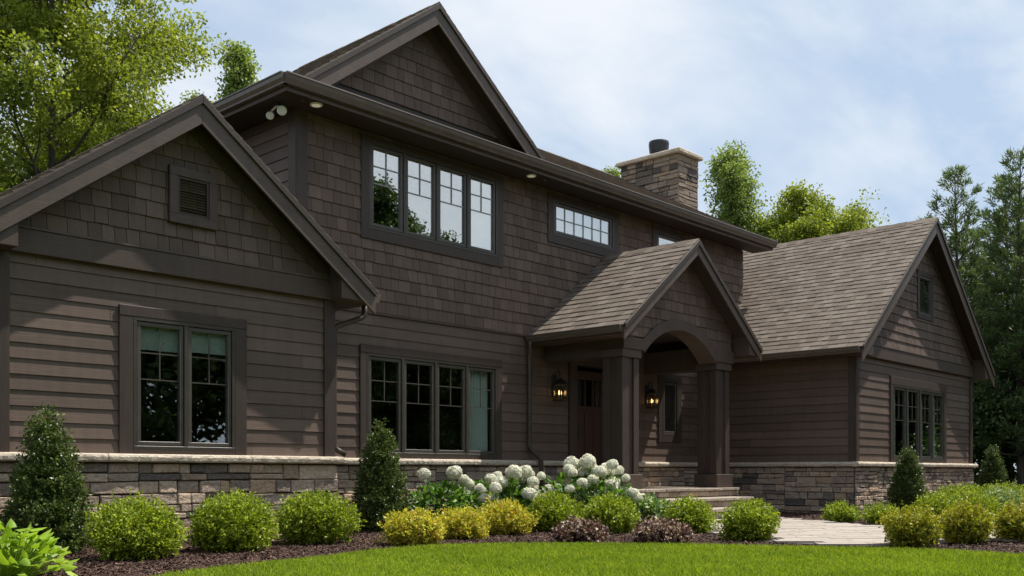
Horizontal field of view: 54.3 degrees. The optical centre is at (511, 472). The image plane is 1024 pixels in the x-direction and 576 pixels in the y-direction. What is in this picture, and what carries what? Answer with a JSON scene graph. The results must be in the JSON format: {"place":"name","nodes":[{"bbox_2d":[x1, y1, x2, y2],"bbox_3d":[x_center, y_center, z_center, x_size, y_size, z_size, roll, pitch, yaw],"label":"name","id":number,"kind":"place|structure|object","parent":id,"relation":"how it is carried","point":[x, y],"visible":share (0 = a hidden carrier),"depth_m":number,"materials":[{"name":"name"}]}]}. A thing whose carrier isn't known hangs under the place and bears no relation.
{"place":"outdoors","nodes":[
{"label":"outdoors","id":0,"kind":"place"},
{"bbox_2d":[0,0,1023,471],"label":"sky","id":1,"kind":"structure","parent":0,"point":[846,97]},
{"bbox_2d":[0,511,1023,575],"bbox_3d":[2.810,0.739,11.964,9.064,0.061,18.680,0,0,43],"label":"mulch","id":2,"kind":"object","parent":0,"point":[106,565],"visible":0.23,"depth_m":9.48,"materials":[{"name":"brown wood"}]},
{"bbox_2d":[0,519,78,575],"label":"broad leaf plant","id":3,"kind":"object","parent":2,"relation":"on","point":[23,563],"visible":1,"depth_m":6.94,"materials":[{"name":"green plant"}]},
{"bbox_2d":[0,401,94,554],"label":"cone shrub","id":4,"kind":"object","parent":2,"relation":"on","point":[43,496],"visible":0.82,"depth_m":8.94,"materials":[{"name":"green plant"}]},
{"bbox_2d":[81,488,189,561],"bbox_3d":[-3.225,0.448,8.571,0.873,0.627,0.904,0,0,-14],"label":"round shrub","id":5,"kind":"object","parent":2,"relation":"on","point":[143,528],"visible":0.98,"depth_m":8.40,"materials":[{"name":"green plant"}]},
{"bbox_2d":[181,484,280,552],"bbox_3d":[-2.646,0.435,9.512,0.976,0.653,0.934,0,0,43],"label":"round shrub","id":6,"kind":"object","parent":2,"relation":"on","point":[236,520],"visible":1,"depth_m":9.30,"materials":[{"name":"green plant"}]},
{"bbox_2d":[273,488,366,544],"bbox_3d":[-2.052,0.462,10.434,0.938,0.598,1.001,0,0,43],"label":"round shrub","id":7,"kind":"object","parent":2,"relation":"on","point":[313,518],"visible":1,"depth_m":10.25,"materials":[{"name":"green plant"}]},
{"bbox_2d":[350,417,413,532],"bbox_3d":[-1.676,0.031,12.608,0.889,1.487,0.828,0,0,43],"label":"cone shrub","id":8,"kind":"object","parent":2,"relation":"on","point":[376,491],"visible":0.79,"depth_m":12.45,"materials":[{"name":"green plant"}]},
{"bbox_2d":[374,505,449,546],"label":"golden shrub","id":9,"kind":"object","parent":2,"relation":"on","point":[415,527],"visible":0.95,"depth_m":10.08,"materials":[{"name":"yellow plant"}]},
{"bbox_2d":[408,465,490,515],"bbox_3d":[-0.925,0.332,12.910,1.076,0.844,1.384,0,0,43],"label":"hydrangea","id":10,"kind":"object","parent":2,"relation":"on","point":[457,496],"visible":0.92,"depth_m":12.78,"materials":[{"name":"green plant"}]},
{"bbox_2d":[437,502,490,539],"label":"golden shrub","id":11,"kind":"object","parent":2,"relation":"on","point":[467,522],"visible":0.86,"depth_m":11.03,"materials":[{"name":"yellow plant"}]},
{"bbox_2d":[477,493,541,534],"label":"golden shrub","id":12,"kind":"object","parent":2,"relation":"on","point":[509,516],"visible":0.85,"depth_m":11.83,"materials":[{"name":"yellow plant"}]},
{"bbox_2d":[460,465,560,510],"bbox_3d":[-0.108,0.322,13.763,1.246,0.862,1.616,0,0,43],"label":"hydrangea","id":13,"kind":"object","parent":2,"relation":"on","point":[498,485],"visible":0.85,"depth_m":13.47,"materials":[{"name":"white plant"}]},
{"bbox_2d":[527,490,585,531],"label":"round shrub","id":14,"kind":"object","parent":2,"relation":"on","point":[554,509],"visible":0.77,"depth_m":12.47,"materials":[{"name":"green plant"}]},
{"bbox_2d":[550,515,612,542],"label":"purple plant","id":15,"kind":"object","parent":2,"relation":"on","point":[573,529],"visible":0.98,"depth_m":10.54,"materials":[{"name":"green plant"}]},
{"bbox_2d":[534,453,643,518],"bbox_3d":[0.976,0.244,13.698,1.438,1.019,1.705,0,0,43],"label":"hydrangea","id":16,"kind":"object","parent":2,"relation":"on","point":[591,471],"visible":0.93,"depth_m":13.48,"materials":[{"name":"white plant"}]},
{"bbox_2d":[581,491,640,533],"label":"round shrub","id":17,"kind":"object","parent":2,"relation":"on","point":[615,514],"visible":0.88,"depth_m":12.13,"materials":[{"name":"green plant"}]},
{"bbox_2d":[634,492,675,528],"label":"variegated plant","id":18,"kind":"object","parent":2,"relation":"on","point":[650,506],"visible":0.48,"depth_m":12.51,"materials":[{"name":"green plant"}]},
{"bbox_2d":[631,511,697,543],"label":"purple plant","id":19,"kind":"object","parent":2,"relation":"on","point":[663,530],"visible":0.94,"depth_m":10.30,"materials":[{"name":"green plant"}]},
{"bbox_2d":[663,489,718,533],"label":"round shrub","id":20,"kind":"object","parent":2,"relation":"on","point":[696,514],"visible":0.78,"depth_m":12.16,"materials":[{"name":"green plant"}]},
{"bbox_2d":[715,492,781,541],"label":"round shrub","id":21,"kind":"object","parent":2,"relation":"on","point":[753,520],"visible":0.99,"depth_m":10.79,"materials":[{"name":"green plant"}]},
{"bbox_2d":[818,500,860,522],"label":"shrub","id":22,"kind":"object","parent":2,"relation":"on","point":[839,512],"visible":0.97,"depth_m":14.88,"materials":[{"name":"green plant"}]},
{"bbox_2d":[857,499,900,523],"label":"shrub","id":23,"kind":"object","parent":2,"relation":"on","point":[871,517],"visible":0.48,"depth_m":14.30,"materials":[{"name":"green plant"}]},
{"bbox_2d":[883,445,930,510],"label":"cone shrub","id":24,"kind":"object","parent":2,"relation":"on","point":[907,485],"visible":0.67,"depth_m":17.68,"materials":[{"name":"green plant"}]},
{"bbox_2d":[875,500,946,548],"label":"lime shrub","id":25,"kind":"object","parent":2,"relation":"on","point":[910,526],"visible":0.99,"depth_m":9.80,"materials":[{"name":"green plant"}]},
{"bbox_2d":[912,485,959,521],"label":"spreading shrub","id":26,"kind":"object","parent":2,"relation":"on","point":[940,501],"visible":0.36,"depth_m":13.92,"materials":[{"name":"green plant"}]},
{"bbox_2d":[927,482,991,499],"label":"spreading shrub","id":27,"kind":"object","parent":2,"relation":"on","point":[952,491],"visible":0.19,"depth_m":17.56,"materials":[{"name":"green plant"}]},
{"bbox_2d":[934,491,999,544],"bbox_3d":[4.739,0.463,10.426,0.609,0.596,0.637,0,0,7],"label":"lime shrub","id":28,"kind":"object","parent":2,"relation":"on","point":[960,518],"visible":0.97,"depth_m":10.30,"materials":[{"name":"green plant"}]},
{"bbox_2d":[951,483,1003,521],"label":"spreading shrub","id":29,"kind":"object","parent":2,"relation":"on","point":[988,502],"visible":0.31,"depth_m":14.85,"materials":[{"name":"green plant"}]},
{"bbox_2d":[976,444,1007,489],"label":"cone shrub","id":30,"kind":"object","parent":2,"relation":"on","point":[991,469],"visible":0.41,"depth_m":22.44,"materials":[{"name":"green plant"}]},
{"bbox_2d":[982,480,1023,501],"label":"spreading shrub","id":31,"kind":"object","parent":2,"relation":"on","point":[1006,486],"visible":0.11,"depth_m":18.30,"materials":[{"name":"green plant"}]},
{"bbox_2d":[983,482,1023,511],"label":"flowering shrub","id":32,"kind":"object","parent":2,"relation":"on","point":[1002,498],"visible":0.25,"depth_m":15.15,"materials":[{"name":"green plant"}]},
{"bbox_2d":[989,493,1023,542],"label":"lime shrub","id":33,"kind":"object","parent":2,"relation":"on","point":[1009,523],"visible":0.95,"depth_m":10.64,"materials":[{"name":"green plant"}]},
{"bbox_2d":[143,541,1023,575],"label":"grass","id":34,"kind":"structure","parent":0,"point":[571,559],"depth_m":7.95,"materials":[{"name":"green plant"}]},
{"bbox_2d":[703,517,1022,545],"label":"path","id":35,"kind":"structure","parent":0,"point":[770,540],"depth_m":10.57,"materials":[{"name":"stone"}]},
{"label":"ground","id":36,"kind":"structure","parent":0,"visible":0},
{"bbox_2d":[0,141,32,192],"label":"maple tree","id":37,"kind":"object","parent":36,"relation":"on","point":[4,170],"visible":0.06,"depth_m":22.26,"materials":[{"name":"green plant"}]},
{"bbox_2d":[0,44,174,186],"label":"maple tree","id":38,"kind":"object","parent":36,"relation":"on","point":[148,117],"visible":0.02,"depth_m":27.79,"materials":[{"name":"green plant"}]},
{"bbox_2d":[0,0,237,192],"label":"maple tree","id":39,"kind":"object","parent":36,"relation":"on","point":[30,25],"visible":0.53,"depth_m":22.61,"materials":[{"name":"green plant"}]},
{"bbox_2d":[179,89,210,103],"bbox_3d":[-10.068,-5.643,30.633,3.762,12.866,3.912,0,0,-13],"label":"aspen tree","id":40,"kind":"object","parent":36,"relation":"on","point":[193,95],"depth_m":31.33,"materials":[{"name":"green plant"}]},
{"bbox_2d":[214,40,261,101],"bbox_3d":[-9.604,-6.446,32.127,4.401,14.475,4.232,0,0,11],"label":"aspen tree","id":41,"kind":"object","parent":36,"relation":"on","point":[238,79],"visible":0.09,"depth_m":31.29,"materials":[{"name":"green plant"}]},
{"bbox_2d":[0,1,994,546],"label":"house","id":42,"kind":"structure","parent":36,"relation":"on","point":[334,277],"depth_m":14.85,"materials":[{"name":"paint"}]},
{"bbox_2d":[141,326,177,352],"bbox_3d":[-3.809,-1.462,10.696,0.062,0.324,0.520,0,0,43],"label":"roller blind","id":43,"kind":"object","parent":42,"relation":"attached to","point":[150,339],"visible":0.65,"depth_m":10.69,"materials":[{"name":"fabric"}]},
{"bbox_2d":[118,304,246,454],"bbox_3d":[-3.570,-0.968,10.870,0.108,1.545,1.500,0,0,43],"label":"window","id":44,"kind":"structure","parent":42,"relation":"in","point":[131,317],"depth_m":10.82,"materials":[{"name":"metal"}]},
{"bbox_2d":[192,332,224,355],"bbox_3d":[-3.414,-1.472,11.121,0.062,0.304,0.520,0,0,43],"label":"roller blind","id":45,"kind":"object","parent":42,"relation":"attached to","point":[200,343],"visible":0.65,"depth_m":11.11,"materials":[{"name":"fabric"}]},
{"bbox_2d":[266,102,286,119],"bbox_3d":[-2.970,-4.548,12.561,0.392,0.182,0.132,0,0,43],"label":"floodlight","id":46,"kind":"object","parent":42,"relation":"attached to","point":[281,110],"visible":1,"depth_m":12.51,"materials":[{"name":"white metal"}]},
{"bbox_2d":[310,102,322,107],"bbox_3d":[-2.468,-4.633,12.590,0.164,0.012,0.164,0,0,43],"label":"soffit light","id":47,"kind":"object","parent":42,"relation":"attached to","point":[316,105],"visible":1,"depth_m":12.59,"materials":[{"name":"white plastic"}]},
{"bbox_2d":[359,344,501,459],"bbox_3d":[-1.134,-0.968,14.518,0.108,1.545,2.780,0,0,43],"label":"window","id":48,"kind":"structure","parent":42,"relation":"in","point":[367,352],"depth_m":14.47,"materials":[{"name":"metal"}]},
{"bbox_2d":[360,133,503,267],"bbox_3d":[-1.115,-3.877,14.521,0.108,1.395,2.790,0,0,43],"label":"window","id":49,"kind":"structure","parent":42,"relation":"in","point":[401,236],"depth_m":14.45,"materials":[{"name":"metal"}]},
{"bbox_2d":[470,370,486,450],"bbox_3d":[-0.534,-0.740,15.318,0.056,1.880,0.435,0,0,43],"label":"curtain","id":50,"kind":"object","parent":42,"relation":"hanging from","point":[478,429],"visible":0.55,"depth_m":15.31,"materials":[{"name":"fabric"}]},
{"bbox_2d":[471,179,490,249],"bbox_3d":[-0.525,-3.927,15.249,0.062,1.174,0.580,0,0,43],"label":"roller blind","id":51,"kind":"object","parent":42,"relation":"attached to","point":[480,230],"visible":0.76,"depth_m":15.26,"materials":[{"name":"white fabric"}]},
{"bbox_2d":[526,174,536,177],"bbox_3d":[0.302,-4.633,15.599,0.164,0.012,0.164,0,0,43],"label":"soffit light","id":52,"kind":"object","parent":42,"relation":"attached to","point":[531,175],"visible":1,"depth_m":15.58,"materials":[{"name":"white plastic"}]},
{"bbox_2d":[552,371,567,401],"bbox_3d":[0.774,-1.420,16.349,0.225,0.500,0.190,0,0,43],"label":"wall lantern","id":53,"kind":"object","parent":42,"relation":"attached to","point":[556,382],"depth_m":16.33,"materials":[{"name":"black metal"}]},
{"bbox_2d":[556,207,607,244],"bbox_3d":[1.157,-4.207,17.058,0.062,0.574,1.560,0,0,43],"label":"roller blind","id":54,"kind":"object","parent":42,"relation":"attached to","point":[599,236],"visible":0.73,"depth_m":17.05,"materials":[{"name":"white fabric"}]},
{"bbox_2d":[547,192,618,255],"bbox_3d":[1.203,-4.170,17.014,0.108,0.800,1.900,0,0,43],"label":"window","id":55,"kind":"structure","parent":42,"relation":"in","point":[553,236],"depth_m":16.91,"materials":[{"name":"metal"}]},
{"bbox_2d":[577,370,602,486],"bbox_3d":[1.349,-0.748,17.220,0.116,1.985,0.860,0,0,43],"label":"front door","id":56,"kind":"structure","parent":42,"relation":"in","point":[589,419],"depth_m":17.27,"materials":[{"name":"brown wood"}]},
{"bbox_2d":[645,381,658,408],"bbox_3d":[2.558,-1.420,18.267,0.225,0.500,0.190,0,0,43],"label":"wall lantern","id":57,"kind":"object","parent":42,"relation":"attached to","point":[651,392],"depth_m":18.25,"materials":[{"name":"black metal"}]},
{"bbox_2d":[652,225,683,246],"bbox_3d":[2.923,-4.175,18.863,0.108,0.790,1.030,0,0,43],"label":"window","id":58,"kind":"structure","parent":42,"relation":"in","point":[657,232],"depth_m":18.72,"materials":[{"name":"metal"}]},
{"bbox_2d":[658,374,681,442],"bbox_3d":[2.965,-1.215,18.927,0.108,1.290,0.760,0,0,43],"label":"window","id":59,"kind":"structure","parent":42,"relation":"in","point":[675,381],"depth_m":18.95,"materials":[{"name":"metal"}]},
{"bbox_2d":[894,390,894,454],"bbox_3d":[7.399,-0.770,19.460,0.045,1.940,0.305,0,0,43],"label":"curtain","id":60,"kind":"object","parent":42,"relation":"hanging from","point":[894,422],"visible":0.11,"depth_m":19.54,"materials":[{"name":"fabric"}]},
{"bbox_2d":[908,392,908,447],"bbox_3d":[7.869,-0.770,19.965,0.045,1.940,0.285,0,0,43],"label":"curtain","id":61,"kind":"object","parent":42,"relation":"hanging from","point":[908,420],"visible":0.08,"depth_m":20.04,"materials":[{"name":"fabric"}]},
{"bbox_2d":[889,375,946,462],"bbox_3d":[8.185,-1.022,20.136,0.108,1.655,2.940,0,0,43],"label":"window","id":62,"kind":"structure","parent":42,"relation":"in","point":[906,385],"depth_m":20.10,"materials":[{"name":"wood"}]},
{"bbox_2d":[921,394,922,458],"bbox_3d":[8.353,-0.770,20.485,0.045,1.940,0.305,0,0,43],"label":"curtain","id":63,"kind":"object","parent":42,"relation":"hanging from","point":[921,430],"visible":0.12,"depth_m":20.56,"materials":[{"name":"fabric"}]},
{"bbox_2d":[917,269,933,321],"bbox_3d":[8.364,-3.580,20.291,0.108,0.960,0.850,0,0,43],"label":"window","id":64,"kind":"structure","parent":42,"relation":"in","point":[923,275],"depth_m":20.39,"materials":[{"name":"wood"}]},
{"bbox_2d":[933,396,934,456],"bbox_3d":[8.829,-0.770,20.998,0.045,1.940,0.305,0,0,43],"label":"curtain","id":65,"kind":"object","parent":42,"relation":"hanging from","point":[933,426],"visible":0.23,"depth_m":21.05,"materials":[{"name":"fabric"}]},
{"bbox_2d":[0,129,1016,487],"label":"woodland","id":66,"kind":"object","parent":36,"relation":"on","point":[18,179],"depth_m":25.28,"materials":[{"name":"green plant"}]},
{"bbox_2d":[601,165,620,177],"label":"aspen tree","id":67,"kind":"object","parent":36,"relation":"on","point":[616,172],"visible":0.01,"depth_m":38.30,"materials":[{"name":"green plant"}]},
{"bbox_2d":[637,496,772,518],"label":"entry steps","id":68,"kind":"structure","parent":36,"relation":"on","point":[718,504],"depth_m":16.07,"materials":[{"name":"stone"}]},
{"bbox_2d":[712,160,753,229],"bbox_3d":[8.171,-5.272,37.065,3.545,12.124,3.687,0,0,-5],"label":"aspen tree","id":69,"kind":"object","parent":36,"relation":"on","point":[731,197],"visible":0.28,"depth_m":36.00,"materials":[{"name":"green plant"}]},
{"bbox_2d":[699,140,778,237],"bbox_3d":[8.906,-5.886,36.366,5.943,13.344,5.866,0,0,9],"label":"aspen tree","id":70,"kind":"object","parent":36,"relation":"on","point":[730,153],"visible":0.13,"depth_m":36.76,"materials":[{"name":"green plant"}]},
{"bbox_2d":[748,199,832,242],"bbox_3d":[10.057,-4.355,35.470,5.722,10.284,6.230,0,0,-39],"label":"maple tree","id":71,"kind":"object","parent":36,"relation":"on","point":[796,232],"visible":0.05,"depth_m":34.59,"materials":[{"name":"green plant"}]},
{"bbox_2d":[744,178,889,243],"bbox_3d":[10.899,-4.905,36.817,6.897,11.386,6.335,0,0,43],"label":"maple tree","id":72,"kind":"object","parent":36,"relation":"on","point":[795,196],"visible":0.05,"depth_m":35.71,"materials":[{"name":"green plant"}]},
{"bbox_2d":[828,203,890,228],"bbox_3d":[12.551,-4.905,39.458,6.335,11.386,6.897,0,0,18],"label":"maple tree","id":73,"kind":"object","parent":36,"relation":"on","point":[865,216],"depth_m":38.77,"materials":[{"name":"green plant"}]},
{"bbox_2d":[924,163,1023,457],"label":"pine tree","id":74,"kind":"object","parent":36,"relation":"on","point":[952,239],"visible":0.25,"depth_m":33.78,"materials":[{"name":"green plant"}]},
{"bbox_2d":[953,227,1010,483],"bbox_3d":[17.715,-4.339,38.553,4.336,10.248,4.807,0,0,-43],"label":"pine tree","id":75,"kind":"object","parent":36,"relation":"on","point":[959,256],"visible":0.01,"depth_m":38.12,"materials":[{"name":"green plant"}]},
{"bbox_2d":[956,145,1023,486],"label":"pine tree","id":76,"kind":"object","parent":36,"relation":"on","point":[1007,289],"visible":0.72,"depth_m":32.14,"materials":[{"name":"green plant"}]},
{"bbox_2d":[965,172,1023,486],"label":"pine tree","id":77,"kind":"object","parent":36,"relation":"on","point":[995,177],"visible":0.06,"depth_m":35.51,"materials":[{"name":"green plant"}]},
{"bbox_2d":[973,357,1023,487],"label":"undergrowth","id":78,"kind":"object","parent":36,"relation":"on","point":[1008,459],"visible":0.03,"depth_m":32.18,"materials":[{"name":"green plant"}]},
{"bbox_2d":[1005,219,1023,426],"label":"pine tree","id":79,"kind":"object","parent":36,"relation":"on","point":[1021,350],"visible":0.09,"depth_m":32.86,"materials":[{"name":"green plant"}]}
]}

